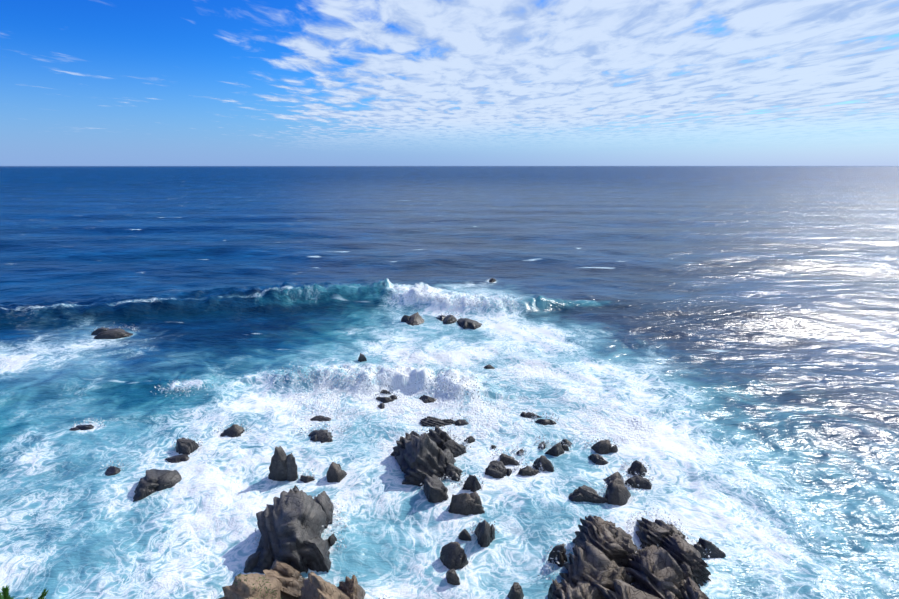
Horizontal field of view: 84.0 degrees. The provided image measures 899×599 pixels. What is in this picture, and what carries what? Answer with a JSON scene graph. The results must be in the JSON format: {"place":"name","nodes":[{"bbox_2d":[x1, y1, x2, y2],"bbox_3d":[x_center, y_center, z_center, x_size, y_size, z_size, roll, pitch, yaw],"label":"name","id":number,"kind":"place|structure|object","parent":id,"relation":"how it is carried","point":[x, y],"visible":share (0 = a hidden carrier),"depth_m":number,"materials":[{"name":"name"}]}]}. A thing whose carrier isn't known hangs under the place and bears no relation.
{"place":"outdoors","nodes":[
{"label":"outdoors","id":0,"kind":"place"},
{"bbox_2d":[0,166,898,598],"bbox_3d":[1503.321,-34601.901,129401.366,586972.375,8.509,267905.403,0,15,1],"label":"sea","id":1,"kind":"structure","parent":0,"point":[714,350],"depth_m":120.13,"materials":[{"name":"liquid"}]},
{"bbox_2d":[69,424,93,430],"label":"rock","id":2,"kind":"object","parent":1,"relation":"in","point":[84,427],"visible":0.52,"depth_m":89.67,"materials":[{"name":"grey stone"}]},
{"bbox_2d":[91,327,132,338],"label":"rock","id":3,"kind":"object","parent":1,"relation":"in","point":[106,333],"visible":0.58,"depth_m":138.50,"materials":[{"name":"grey stone"}]},
{"bbox_2d":[105,466,120,475],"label":"rock","id":4,"kind":"object","parent":1,"relation":"in","point":[111,470],"visible":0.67,"depth_m":77.16,"materials":[{"name":"grey stone"}]},
{"bbox_2d":[133,469,181,501],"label":"rock","id":5,"kind":"object","parent":1,"relation":"in","point":[152,481],"visible":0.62,"depth_m":73.26,"materials":[{"name":"grey stone"}]},
{"bbox_2d":[165,454,188,462],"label":"rock","id":6,"kind":"object","parent":1,"relation":"in","point":[179,458],"visible":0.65,"depth_m":80.27,"materials":[{"name":"grey stone"}]},
{"bbox_2d":[175,438,198,454],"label":"rock","id":7,"kind":"object","parent":1,"relation":"in","point":[186,446],"visible":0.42,"depth_m":82.77,"materials":[{"name":"grey stone"}]},
{"bbox_2d":[220,424,244,436],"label":"rock","id":8,"kind":"object","parent":1,"relation":"in","point":[234,430],"visible":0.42,"depth_m":87.64,"materials":[{"name":"grey stone"}]},
{"bbox_2d":[268,446,297,480],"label":"rock","id":9,"kind":"object","parent":1,"relation":"in","point":[283,466],"visible":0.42,"depth_m":75.16,"materials":[{"name":"grey stone"}]},
{"bbox_2d":[244,485,333,573],"bbox_3d":[-18.914,31.899,65.495,11.166,15.637,14.511,0,15,1],"label":"rock","id":10,"kind":"object","parent":1,"relation":"in","point":[292,522],"visible":0.6,"depth_m":60.34,"materials":[{"name":"grey stone"}]},
{"bbox_2d":[218,560,365,598],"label":"cliff outcrop","id":11,"kind":"object","parent":1,"relation":"in","point":[286,581],"visible":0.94,"depth_m":52.09,"materials":[{"name":"brown stone"}]},
{"bbox_2d":[304,475,314,482],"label":"rock","id":12,"kind":"object","parent":1,"relation":"in","point":[307,479],"visible":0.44,"depth_m":75.16,"materials":[{"name":"grey stone"}]},
{"bbox_2d":[308,429,332,442],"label":"rock","id":13,"kind":"object","parent":1,"relation":"in","point":[322,436],"visible":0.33,"depth_m":86.06,"materials":[{"name":"grey stone"}]},
{"bbox_2d":[310,415,330,421],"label":"rock","id":14,"kind":"object","parent":1,"relation":"in","point":[320,418],"visible":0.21,"depth_m":92.77,"materials":[{"name":"grey stone"}]},
{"bbox_2d":[328,533,336,545],"bbox_3d":[-14.671,31.107,63.084,1.134,3.086,1.487,11,19,36],"label":"rock","id":15,"kind":"object","parent":1,"relation":"in","point":[331,538],"visible":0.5,"depth_m":62.67,"materials":[{"name":"grey stone"}]},
{"bbox_2d":[326,462,346,482],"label":"rock","id":16,"kind":"object","parent":1,"relation":"in","point":[336,473],"visible":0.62,"depth_m":75.25,"materials":[{"name":"grey stone"}]},
{"bbox_2d":[358,353,366,361],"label":"rock","id":17,"kind":"object","parent":1,"relation":"in","point":[362,358],"visible":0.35,"depth_m":120.70,"materials":[{"name":"grey stone"}]},
{"bbox_2d":[378,403,384,408],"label":"rock","id":18,"kind":"object","parent":1,"relation":"in","point":[381,406],"visible":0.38,"depth_m":98.01,"materials":[{"name":"grey stone"}]},
{"bbox_2d":[376,395,396,402],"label":"rock","id":19,"kind":"object","parent":1,"relation":"in","point":[388,399],"visible":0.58,"depth_m":100.67,"materials":[{"name":"grey stone"}]},
{"bbox_2d":[74,275,710,598],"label":"breaker spray","id":20,"kind":"object","parent":1,"relation":"on","point":[440,479],"visible":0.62,"depth_m":91.37,"materials":[{"name":"white liquid"}]},
{"bbox_2d":[401,312,423,325],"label":"rock","id":21,"kind":"object","parent":1,"relation":"in","point":[414,319],"visible":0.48,"depth_m":151.88,"materials":[{"name":"grey stone"}]},
{"bbox_2d":[419,395,436,402],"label":"rock","id":22,"kind":"object","parent":1,"relation":"in","point":[425,399],"visible":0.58,"depth_m":100.78,"materials":[{"name":"grey stone"}]},
{"bbox_2d":[390,416,468,502],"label":"rock","id":23,"kind":"object","parent":1,"relation":"in","point":[427,460],"visible":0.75,"depth_m":76.19,"materials":[{"name":"grey stone"}]},
{"bbox_2d":[436,315,456,323],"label":"rock","id":24,"kind":"object","parent":1,"relation":"in","point":[449,319],"visible":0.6,"depth_m":152.13,"materials":[{"name":"grey stone"}]},
{"bbox_2d":[446,569,459,584],"bbox_3d":[0.426,32.926,57.650,1.742,3.920,1.378,0,15,1],"label":"rock","id":25,"kind":"object","parent":1,"relation":"in","point":[452,577],"visible":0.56,"depth_m":57.05,"materials":[{"name":"grey stone"}]},
{"bbox_2d":[440,542,468,569],"bbox_3d":[0.290,32.403,60.390,4.019,6.481,2.841,0,15,1],"label":"rock","id":26,"kind":"object","parent":1,"relation":"in","point":[453,555],"visible":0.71,"depth_m":59.60,"materials":[{"name":"grey stone"}]},
{"bbox_2d":[458,529,470,540],"bbox_3d":[1.963,31.192,64.318,2.134,4.115,1.516,10,18,34],"label":"rock","id":27,"kind":"object","parent":1,"relation":"in","point":[464,534],"visible":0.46,"depth_m":63.50,"materials":[{"name":"grey stone"}]},
{"bbox_2d":[448,492,484,515],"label":"rock","id":28,"kind":"object","parent":1,"relation":"in","point":[466,504],"visible":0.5,"depth_m":68.34,"materials":[{"name":"grey stone"}]},
{"bbox_2d":[457,318,481,329],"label":"rock","id":29,"kind":"object","parent":1,"relation":"in","point":[465,323],"visible":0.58,"depth_m":147.80,"materials":[{"name":"grey stone"}]},
{"bbox_2d":[464,436,474,443],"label":"rock","id":30,"kind":"object","parent":1,"relation":"in","point":[470,439],"visible":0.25,"depth_m":85.38,"materials":[{"name":"grey stone"}]},
{"bbox_2d":[463,474,480,491],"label":"rock","id":31,"kind":"object","parent":1,"relation":"in","point":[472,484],"visible":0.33,"depth_m":73.09,"materials":[{"name":"grey stone"}]},
{"bbox_2d":[474,520,494,546],"bbox_3d":[4.377,32.090,64.244,3.168,9.465,3.112,0,15,1],"label":"rock","id":32,"kind":"object","parent":1,"relation":"in","point":[484,531],"visible":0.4,"depth_m":62.95,"materials":[{"name":"grey stone"}]},
{"bbox_2d":[484,364,494,368],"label":"rock","id":33,"kind":"object","parent":1,"relation":"in","point":[489,366],"visible":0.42,"depth_m":117.11,"materials":[{"name":"grey stone"}]},
{"bbox_2d":[485,460,511,478],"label":"rock","id":34,"kind":"object","parent":1,"relation":"in","point":[496,469],"visible":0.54,"depth_m":76.62,"materials":[{"name":"grey stone"}]},
{"bbox_2d":[500,453,519,465],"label":"rock","id":35,"kind":"object","parent":1,"relation":"in","point":[505,459],"visible":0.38,"depth_m":79.36,"materials":[{"name":"grey stone"}]},
{"bbox_2d":[507,582,523,598],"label":"rock","id":36,"kind":"object","parent":1,"relation":"in","point":[516,591],"visible":0.96,"depth_m":54.84,"materials":[{"name":"grey stone"}]},
{"bbox_2d":[516,449,523,455],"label":"rock","id":37,"kind":"object","parent":1,"relation":"in","point":[521,452],"visible":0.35,"depth_m":81.94,"materials":[{"name":"grey stone"}]},
{"bbox_2d":[518,466,539,475],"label":"rock","id":38,"kind":"object","parent":1,"relation":"in","point":[527,470],"visible":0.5,"depth_m":76.62,"materials":[{"name":"grey stone"}]},
{"bbox_2d":[520,412,541,418],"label":"rock","id":39,"kind":"object","parent":1,"relation":"in","point":[527,415],"visible":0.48,"depth_m":94.06,"materials":[{"name":"grey stone"}]},
{"bbox_2d":[538,441,545,448],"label":"rock","id":40,"kind":"object","parent":1,"relation":"in","point":[540,445],"visible":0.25,"depth_m":83.82,"materials":[{"name":"grey stone"}]},
{"bbox_2d":[532,455,553,471],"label":"rock","id":41,"kind":"object","parent":1,"relation":"in","point":[545,462],"visible":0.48,"depth_m":77.97,"materials":[{"name":"grey stone"}]},
{"bbox_2d":[535,419,556,424],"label":"rock","id":42,"kind":"object","parent":1,"relation":"in","point":[545,422],"visible":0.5,"depth_m":91.49,"materials":[{"name":"grey stone"}]},
{"bbox_2d":[545,442,568,456],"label":"rock","id":43,"kind":"object","parent":1,"relation":"in","point":[557,449],"visible":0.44,"depth_m":81.95,"materials":[{"name":"grey stone"}]},
{"bbox_2d":[548,543,566,566],"bbox_3d":[13.153,32.738,60.681,2.697,7.728,2.301,0,15,1],"label":"rock","id":44,"kind":"object","parent":1,"relation":"in","point":[560,557],"visible":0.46,"depth_m":59.53,"materials":[{"name":"black stone"}]},
{"bbox_2d":[561,439,571,446],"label":"rock","id":45,"kind":"object","parent":1,"relation":"in","point":[568,442],"visible":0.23,"depth_m":84.87,"materials":[{"name":"grey stone"}]},
{"bbox_2d":[568,485,606,502],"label":"rock","id":46,"kind":"object","parent":1,"relation":"in","point":[585,493],"visible":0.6,"depth_m":70.43,"materials":[{"name":"grey stone"}]},
{"bbox_2d":[588,454,607,464],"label":"rock","id":47,"kind":"object","parent":1,"relation":"in","point":[597,459],"visible":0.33,"depth_m":79.58,"materials":[{"name":"grey stone"}]},
{"bbox_2d":[591,440,617,453],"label":"rock","id":48,"kind":"object","parent":1,"relation":"in","point":[603,447],"visible":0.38,"depth_m":82.41,"materials":[{"name":"grey stone"}]},
{"bbox_2d":[603,471,623,484],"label":"rock","id":49,"kind":"object","parent":1,"relation":"in","point":[611,478],"visible":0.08,"depth_m":74.77,"materials":[{"name":"grey stone"}]},
{"bbox_2d":[605,478,630,505],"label":"rock","id":50,"kind":"object","parent":1,"relation":"in","point":[617,492],"visible":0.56,"depth_m":70.24,"materials":[{"name":"grey stone"}]},
{"bbox_2d":[547,515,710,598],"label":"rock","id":51,"kind":"object","parent":1,"relation":"in","point":[607,559],"visible":0.96,"depth_m":55.30,"materials":[{"name":"grey stone"}]},
{"bbox_2d":[627,460,646,476],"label":"rock","id":52,"kind":"object","parent":1,"relation":"in","point":[638,467],"visible":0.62,"depth_m":76.60,"materials":[{"name":"grey stone"}]},
{"bbox_2d":[624,475,651,488],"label":"rock","id":53,"kind":"object","parent":1,"relation":"in","point":[636,480],"visible":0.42,"depth_m":73.62,"materials":[{"name":"grey stone"}]},
{"bbox_2d":[693,537,725,557],"bbox_3d":[31.760,31.821,61.578,4.023,4.802,2.952,-5,16,-18],"label":"rock","id":54,"kind":"object","parent":1,"relation":"in","point":[701,545],"visible":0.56,"depth_m":60.93,"materials":[{"name":"grey stone"}]},
{"bbox_2d":[0,0,898,165],"label":"sky","id":55,"kind":"structure","parent":0,"point":[83,82],"materials":[{"name":"blue"}]},
{"bbox_3d":[1.800,16.265,24.221,43.572,37.932,38.515,0,15,1],"label":"shrub and pine wood","id":56,"kind":"object","parent":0,"visible":0},
{"bbox_2d":[234,573,281,598],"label":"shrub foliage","id":57,"kind":"object","parent":56,"relation":"on","point":[259,584],"visible":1,"depth_m":45.65,"materials":[{"name":"green plant"}]},
{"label":"cliff top ground","id":58,"kind":"structure","parent":0,"visible":0},
{"bbox_2d":[0,584,48,598],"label":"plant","id":59,"kind":"object","parent":58,"relation":"on","point":[4,593],"visible":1,"depth_m":7.89,"materials":[{"name":"green plant"}]}
]}

